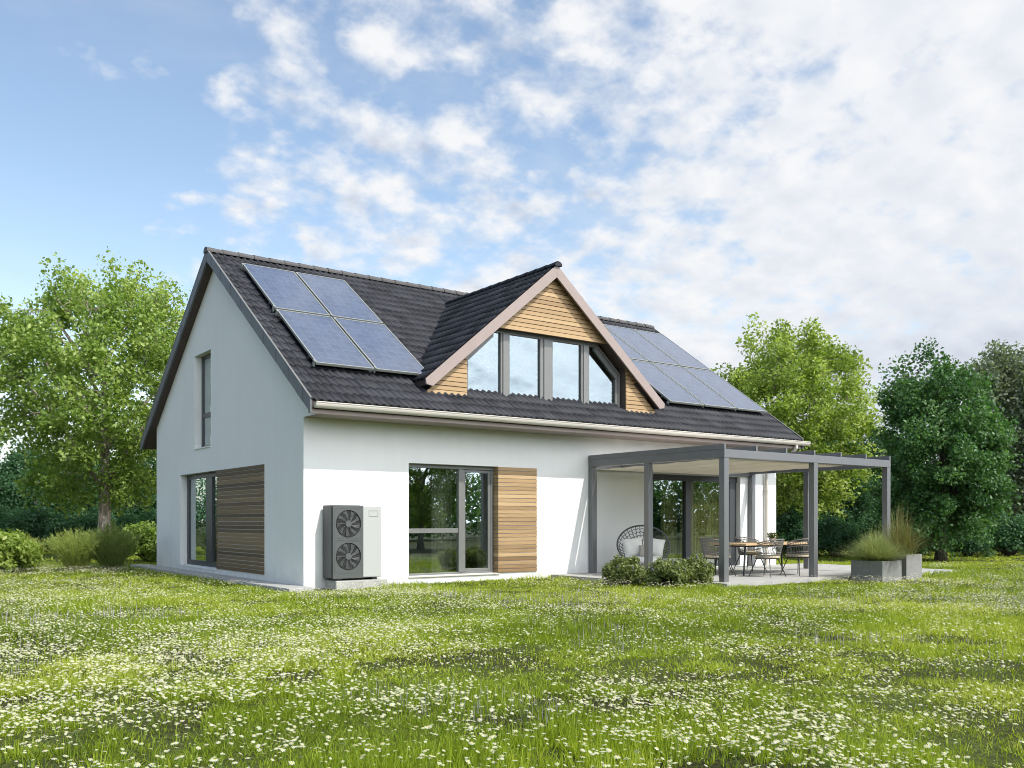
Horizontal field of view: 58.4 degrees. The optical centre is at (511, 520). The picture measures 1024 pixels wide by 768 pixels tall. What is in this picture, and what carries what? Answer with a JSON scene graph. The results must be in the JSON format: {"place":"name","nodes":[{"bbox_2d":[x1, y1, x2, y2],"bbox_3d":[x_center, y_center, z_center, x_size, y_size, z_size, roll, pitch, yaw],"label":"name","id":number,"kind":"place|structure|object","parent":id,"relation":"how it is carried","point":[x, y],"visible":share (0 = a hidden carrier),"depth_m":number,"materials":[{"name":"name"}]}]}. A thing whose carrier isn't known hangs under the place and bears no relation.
{"place":"outdoors","nodes":[
{"label":"outdoors","id":0,"kind":"place"},
{"bbox_2d":[130,564,313,591],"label":"path","id":1,"kind":"structure","parent":0,"point":[269,584],"depth_m":18.27,"materials":[{"name":"concrete"}]},
{"bbox_2d":[0,548,1023,767],"bbox_3d":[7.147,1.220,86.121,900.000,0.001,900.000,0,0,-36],"label":"ground","id":2,"kind":"structure","parent":0,"point":[111,719],"depth_m":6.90,"materials":[{"name":"green plant"}]},
{"bbox_2d":[0,441,27,518],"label":"alder tree","id":3,"kind":"object","parent":2,"relation":"on","point":[4,500],"visible":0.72,"depth_m":42.08,"materials":[{"name":"green plant"}]},
{"bbox_2d":[0,528,44,573],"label":"yellow leaved shrub","id":4,"kind":"object","parent":2,"relation":"on","point":[13,546],"visible":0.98,"depth_m":21.36,"materials":[{"name":"green plant"}]},
{"bbox_2d":[0,504,46,545],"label":"hedge bush","id":5,"kind":"object","parent":2,"relation":"on","point":[13,522],"visible":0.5,"depth_m":34.67,"materials":[{"name":"green plant"}]},
{"bbox_2d":[12,530,48,570],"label":"feathery bush","id":6,"kind":"object","parent":2,"relation":"on","point":[41,543],"visible":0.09,"depth_m":22.32,"materials":[{"name":"green plant"}]},
{"bbox_2d":[0,437,85,516],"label":"alder tree","id":7,"kind":"object","parent":2,"relation":"on","point":[17,461],"visible":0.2,"depth_m":42.90,"materials":[{"name":"green plant"}]},
{"bbox_2d":[17,503,79,551],"bbox_3d":[-18.274,0.283,36.046,2.568,1.948,2.702,0,0,-4],"label":"hedge bush","id":8,"kind":"object","parent":2,"relation":"on","point":[58,522],"visible":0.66,"depth_m":35.37,"materials":[{"name":"green plant"}]},
{"bbox_2d":[43,525,104,570],"bbox_3d":[-10.603,0.670,22.277,1.505,1.185,1.472,0,0,-36],"label":"feathery bush","id":9,"kind":"object","parent":2,"relation":"on","point":[66,550],"visible":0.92,"depth_m":22.06,"materials":[{"name":"green plant"}]},
{"bbox_2d":[64,455,114,516],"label":"alder tree","id":10,"kind":"object","parent":2,"relation":"on","point":[93,486],"visible":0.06,"depth_m":46.16,"materials":[{"name":"green plant"}]},
{"bbox_2d":[70,503,115,546],"bbox_3d":[-16.959,0.283,37.003,2.702,1.948,2.568,0,0,19],"label":"hedge bush","id":11,"kind":"object","parent":2,"relation":"on","point":[89,520],"visible":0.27,"depth_m":36.20,"materials":[{"name":"green plant"}]},
{"bbox_2d":[0,246,192,552],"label":"maple tree","id":12,"kind":"object","parent":2,"relation":"on","point":[104,432],"visible":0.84,"depth_m":28.46,"materials":[{"name":"green plant"}]},
{"bbox_2d":[78,520,141,569],"bbox_3d":[-9.909,0.596,22.593,1.579,1.318,1.624,0,0,-36],"label":"feathery bush","id":13,"kind":"object","parent":2,"relation":"on","point":[114,546],"visible":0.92,"depth_m":22.38,"materials":[{"name":"green plant"}]},
{"bbox_2d":[95,450,156,522],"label":"alder tree","id":14,"kind":"object","parent":2,"relation":"on","point":[135,510],"visible":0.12,"depth_m":41.94,"materials":[{"name":"green plant"}]},
{"bbox_2d":[111,508,156,532],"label":"hedge bush","id":15,"kind":"object","parent":2,"relation":"on","point":[148,516],"visible":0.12,"depth_m":33.80,"materials":[{"name":"green plant"}]},
{"bbox_2d":[123,520,156,561],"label":"fresh green bush","id":16,"kind":"object","parent":2,"relation":"on","point":[146,550],"visible":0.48,"depth_m":26.89,"materials":[{"name":"green plant"}]},
{"bbox_2d":[325,578,387,589],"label":"concrete plinth","id":17,"kind":"structure","parent":2,"relation":"on","point":[329,584],"depth_m":16.35,"materials":[{"name":"grey concrete"}]},
{"bbox_2d":[323,505,380,580],"bbox_3d":[-2.878,0.395,16.532,0.980,1.340,0.407,0,0,-36],"label":"heat pump","id":18,"kind":"object","parent":17,"relation":"on","point":[351,541],"visible":1,"depth_m":16.34,"materials":[{"name":"metal"}]},
{"bbox_2d":[0,456,934,516],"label":"wood","id":19,"kind":"object","parent":2,"relation":"on","point":[150,463],"depth_m":60.16,"materials":[{"name":"green plant"}]},
{"bbox_2d":[140,247,810,588],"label":"house","id":20,"kind":"structure","parent":2,"relation":"on","point":[493,426],"depth_m":19.39,"materials":[{"name":"white paint"}]},
{"bbox_2d":[179,472,217,569],"bbox_3d":[-7.143,-0.008,21.127,0.240,2.183,2.738,0,0,-36],"label":"patio door","id":21,"kind":"structure","parent":20,"relation":"in","point":[201,488],"depth_m":21.39,"materials":[{"name":"clear glass"}]},
{"bbox_2d":[193,353,210,449],"bbox_3d":[-6.955,-2.725,20.865,0.245,2.170,1.164,0,0,-36],"label":"window","id":22,"kind":"structure","parent":20,"relation":"in","point":[206,360],"depth_m":21.15,"materials":[{"name":"glass"}]},
{"bbox_2d":[241,263,329,316],"bbox_3d":[-4.757,-4.827,19.194,1.230,1.380,1.899,0,0,-36],"label":"solar panel","id":23,"kind":"object","parent":20,"relation":"attached to","point":[281,289],"visible":1,"depth_m":19.11,"materials":[{"name":"blue glass"}]},
{"bbox_2d":[275,309,373,370],"bbox_3d":[-3.618,-3.478,17.636,1.230,1.380,1.899,0,0,-36],"label":"solar panel","id":24,"kind":"object","parent":20,"relation":"attached to","point":[324,340],"visible":1,"depth_m":17.54,"materials":[{"name":"blue glass"}]},
{"bbox_2d":[296,272,382,323],"bbox_3d":[-3.772,-4.827,19.914,1.230,1.380,1.899,0,0,-36],"label":"solar panel","id":25,"kind":"object","parent":20,"relation":"attached to","point":[337,298],"visible":0.87,"depth_m":19.83,"materials":[{"name":"blue glass"}]},
{"bbox_2d":[333,317,423,374],"bbox_3d":[-2.633,-3.478,18.356,1.230,1.380,1.899,0,0,-36],"label":"solar panel","id":26,"kind":"object","parent":20,"relation":"attached to","point":[381,347],"visible":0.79,"depth_m":18.27,"materials":[{"name":"blue glass"}]},
{"bbox_2d":[409,463,499,577],"bbox_3d":[-1.171,-0.005,18.201,2.121,2.200,0.228,0,0,-36],"label":"window","id":27,"kind":"structure","parent":20,"relation":"in","point":[460,530],"depth_m":18.37,"materials":[{"name":"grey metal"}]},
{"bbox_2d":[467,329,619,406],"bbox_3d":[0.716,-3.200,19.527,4.200,1.500,0.115,0,0,-36],"label":"dormer window","id":28,"kind":"structure","parent":20,"relation":"in","point":[545,344],"depth_m":19.49,"materials":[{"name":"grey metal"}]},
{"bbox_2d":[606,328,648,361],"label":"solar panel","id":29,"kind":"object","parent":20,"relation":"attached to","point":[631,352],"visible":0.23,"depth_m":24.37,"materials":[{"name":"blue glass"}]},
{"bbox_2d":[603,324,680,365],"bbox_3d":[3.549,-4.827,25.268,1.230,1.380,1.899,0,0,-36],"label":"solar panel","id":30,"kind":"object","parent":20,"relation":"attached to","point":[642,346],"visible":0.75,"depth_m":25.20,"materials":[{"name":"blue glass"}]},
{"bbox_2d":[630,359,703,405],"bbox_3d":[3.711,-3.478,22.996,1.230,1.380,1.899,0,0,-36],"label":"solar panel","id":31,"kind":"object","parent":20,"relation":"attached to","point":[666,387],"visible":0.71,"depth_m":22.82,"materials":[{"name":"blue glass"}]},
{"bbox_2d":[634,329,710,370],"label":"solar panel","id":32,"kind":"object","parent":20,"relation":"attached to","point":[673,350],"visible":0.87,"depth_m":25.92,"materials":[{"name":"blue glass"}]},
{"bbox_2d":[651,362,736,409],"bbox_3d":[4.688,-3.478,23.710,1.230,1.380,1.899,0,0,-36],"label":"solar panel","id":33,"kind":"object","parent":20,"relation":"attached to","point":[697,388],"visible":0.92,"depth_m":23.63,"materials":[{"name":"blue glass"}]},
{"bbox_2d":[653,474,736,568],"bbox_3d":[4.376,0.015,22.324,3.270,2.230,0.100,0,0,-36],"label":"sliding door","id":34,"kind":"structure","parent":20,"relation":"in","point":[686,479],"depth_m":22.23,"materials":[{"name":"grey metal"}]},
{"bbox_2d":[683,367,766,412],"bbox_3d":[5.665,-3.478,24.424,1.230,1.380,1.899,0,0,-36],"label":"solar panel","id":35,"kind":"object","parent":20,"relation":"attached to","point":[728,392],"visible":0.92,"depth_m":24.35,"materials":[{"name":"blue glass"}]},
{"bbox_2d":[0,561,1023,767],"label":"meadow daisies","id":36,"kind":"object","parent":2,"relation":"on","point":[372,699],"visible":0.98,"depth_m":7.07,"materials":[{"name":"white plant"}]},
{"bbox_2d":[0,568,1023,723],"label":"mauve meadow flowers","id":37,"kind":"object","parent":2,"relation":"on","point":[622,644],"visible":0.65,"depth_m":10.06,"materials":[{"name":"plant"}]},
{"bbox_2d":[601,554,645,583],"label":"shrub","id":38,"kind":"object","parent":2,"relation":"on","point":[627,569],"visible":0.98,"depth_m":17.20,"materials":[{"name":"green plant"}]},
{"bbox_2d":[641,556,695,585],"bbox_3d":[2.859,0.920,16.765,0.926,0.582,0.940,0,0,-36],"label":"shrub","id":39,"kind":"object","parent":2,"relation":"on","point":[663,571],"visible":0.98,"depth_m":16.57,"materials":[{"name":"green plant"}]},
{"bbox_2d":[678,554,714,584],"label":"shrub","id":40,"kind":"object","parent":2,"relation":"on","point":[705,570],"visible":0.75,"depth_m":16.84,"materials":[{"name":"green plant"}]},
{"bbox_2d":[710,312,889,552],"bbox_3d":[10.326,-3.237,34.719,7.516,8.929,7.192,0,0,44],"label":"linden tree","id":41,"kind":"object","parent":2,"relation":"on","point":[792,378],"visible":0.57,"depth_m":32.83,"materials":[{"name":"green plant"}]},
{"bbox_2d":[776,505,824,553],"bbox_3d":[10.421,0.332,33.043,2.433,1.846,2.560,0,0,38],"label":"hedge bush","id":42,"kind":"object","parent":2,"relation":"on","point":[786,524],"visible":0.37,"depth_m":32.54,"materials":[{"name":"green plant"}]},
{"bbox_2d":[801,512,867,556],"bbox_3d":[10.959,0.480,31.036,2.027,1.538,2.133,0,0,38],"label":"hedge bush","id":43,"kind":"object","parent":2,"relation":"on","point":[840,534],"visible":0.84,"depth_m":30.51,"materials":[{"name":"green plant"}]},
{"bbox_2d":[790,436,881,533],"bbox_3d":[14.215,-1.500,41.097,4.912,6.036,4.773,0,0,-5],"label":"alder tree","id":44,"kind":"object","parent":2,"relation":"on","point":[857,509],"visible":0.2,"depth_m":39.82,"materials":[{"name":"green plant"}]},
{"bbox_2d":[847,509,900,555],"bbox_3d":[12.780,0.382,32.031,2.298,1.743,2.417,0,0,-29],"label":"hedge bush","id":45,"kind":"object","parent":2,"relation":"on","point":[865,524],"visible":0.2,"depth_m":31.63,"materials":[{"name":"green plant"}]},
{"bbox_2d":[851,560,901,581],"bbox_3d":[7.397,1.012,18.600,0.690,0.415,0.700,0,0,-36],"label":"planter","id":46,"kind":"object","parent":2,"relation":"on","point":[880,570],"visible":0.79,"depth_m":18.36,"materials":[{"name":"concrete"}]},
{"bbox_2d":[829,528,925,561],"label":"fountain grass","id":47,"kind":"object","parent":46,"relation":"in","point":[872,550],"depth_m":18.42,"materials":[{"name":"green plant"}]},
{"bbox_2d":[854,420,937,517],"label":"alder tree","id":48,"kind":"object","parent":2,"relation":"on","point":[872,451],"visible":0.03,"depth_m":43.12,"materials":[{"name":"green plant"}]},
{"bbox_2d":[892,554,921,579],"bbox_3d":[8.185,0.963,19.300,0.590,0.515,0.620,0,0,-36],"label":"planter","id":49,"kind":"object","parent":2,"relation":"on","point":[911,566],"visible":0.41,"depth_m":19.01,"materials":[{"name":"concrete"}]},
{"bbox_2d":[862,504,936,554],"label":"tall ornamental grass","id":50,"kind":"object","parent":49,"relation":"in","point":[905,538],"depth_m":19.17,"materials":[{"name":"green plant"}]},
{"bbox_2d":[912,543,934,554],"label":"hedge bush","id":51,"kind":"object","parent":2,"relation":"on","point":[927,549],"visible":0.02,"depth_m":32.43,"materials":[{"name":"green plant"}]},
{"bbox_2d":[860,336,1023,560],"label":"elm tree","id":52,"kind":"object","parent":2,"relation":"on","point":[970,466],"visible":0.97,"depth_m":26.67,"materials":[{"name":"green plant"}]},
{"bbox_2d":[947,528,995,556],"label":"hedge bush","id":53,"kind":"object","parent":2,"relation":"on","point":[970,547],"visible":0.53,"depth_m":30.53,"materials":[{"name":"green plant"}]},
{"bbox_2d":[929,339,1023,518],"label":"willow tree","id":54,"kind":"object","parent":2,"relation":"on","point":[1008,374],"visible":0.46,"depth_m":34.20,"materials":[{"name":"green plant"}]},
{"bbox_2d":[982,510,1023,555],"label":"hedge bush","id":55,"kind":"object","parent":2,"relation":"on","point":[1013,544],"visible":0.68,"depth_m":31.49,"materials":[{"name":"green plant"}]},
{"bbox_2d":[0,0,1023,509],"label":"sky","id":56,"kind":"structure","parent":0,"point":[692,169],"materials":[{"name":"blue"}]},
{"bbox_2d":[551,563,952,586],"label":"patio","id":57,"kind":"structure","parent":0,"point":[757,576],"depth_m":19.55,"materials":[{"name":"concrete"}]},
{"bbox_2d":[616,525,669,564],"bbox_3d":[2.838,0.618,19.747,1.060,1.061,0.709,0,0,28],"label":"lounge chair","id":58,"kind":"object","parent":57,"relation":"on","point":[641,558],"visible":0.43,"depth_m":19.80,"materials":[{"name":"grey wicker"}]},
{"bbox_2d":[621,537,641,556],"bbox_3d":[2.624,0.570,19.820,0.460,0.420,0.180,-6,-23,-10],"label":"pillow","id":59,"kind":"object","parent":58,"relation":"on","point":[631,547],"visible":0.93,"depth_m":19.74,"materials":[{"name":"white fabric"}]},
{"bbox_2d":[639,545,643,555],"bbox_3d":[2.879,0.650,19.662,0.300,0.260,0.180,2,-26,0],"label":"pillow","id":60,"kind":"object","parent":58,"relation":"on","point":[641,547],"visible":0.33,"depth_m":19.60,"materials":[{"name":"beige fabric"}]},
{"bbox_2d":[653,538,664,556],"bbox_3d":[3.074,0.570,19.806,0.440,0.420,0.180,8,-22,14],"label":"pillow","id":61,"kind":"object","parent":58,"relation":"on","point":[658,546],"visible":0.59,"depth_m":19.71,"materials":[{"name":"white fabric"}]},
{"bbox_2d":[699,537,732,572],"bbox_3d":[4.464,0.761,20.250,0.646,0.785,0.615,0,0,-32],"label":"dining chair","id":62,"kind":"object","parent":57,"relation":"on","point":[700,538],"visible":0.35,"depth_m":20.40,"materials":[{"name":"grey wicker"}]},
{"bbox_2d":[701,539,735,575],"bbox_3d":[4.225,0.761,18.942,0.615,0.785,0.646,0,0,-38],"label":"dining chair","id":63,"kind":"object","parent":57,"relation":"on","point":[709,555],"visible":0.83,"depth_m":18.78,"materials":[{"name":"grey wicker"}]},
{"bbox_2d":[589,444,890,581],"bbox_3d":[5.041,-0.142,20.238,5.500,2.585,3.854,0,0,-36],"label":"pergola","id":64,"kind":"object","parent":57,"relation":"on","point":[723,462],"visible":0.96,"depth_m":18.81,"materials":[{"name":"grey metal"}]},
{"bbox_2d":[733,537,766,571],"bbox_3d":[5.417,0.761,20.972,0.646,0.785,0.615,0,0,-40],"label":"dining chair","id":65,"kind":"object","parent":57,"relation":"on","point":[748,552],"visible":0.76,"depth_m":20.96,"materials":[{"name":"grey wicker"}]},
{"bbox_2d":[709,541,808,575],"bbox_3d":[5.481,0.814,19.924,2.400,0.679,0.994,0,0,-36],"label":"dining table","id":66,"kind":"object","parent":57,"relation":"on","point":[744,544],"visible":0.48,"depth_m":19.27,"materials":[{"name":"brown wood"}]},
{"bbox_2d":[767,532,778,541],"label":"potted plant","id":67,"kind":"object","parent":66,"relation":"on","point":[770,535],"visible":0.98,"depth_m":20.20,"materials":[{"name":"green plant"}]},
{"bbox_2d":[749,539,785,576],"bbox_3d":[5.263,0.761,18.769,0.646,0.785,0.615,0,0,-40],"label":"dining chair","id":68,"kind":"object","parent":57,"relation":"on","point":[773,555],"visible":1,"depth_m":18.57,"materials":[{"name":"grey wicker"}]},
{"bbox_2d":[780,538,808,575],"bbox_3d":[6.102,0.761,19.407,0.646,0.785,0.615,0,0,-30],"label":"dining chair","id":69,"kind":"object","parent":57,"relation":"on","point":[802,555],"visible":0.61,"depth_m":19.20,"materials":[{"name":"grey wicker"}]}
]}

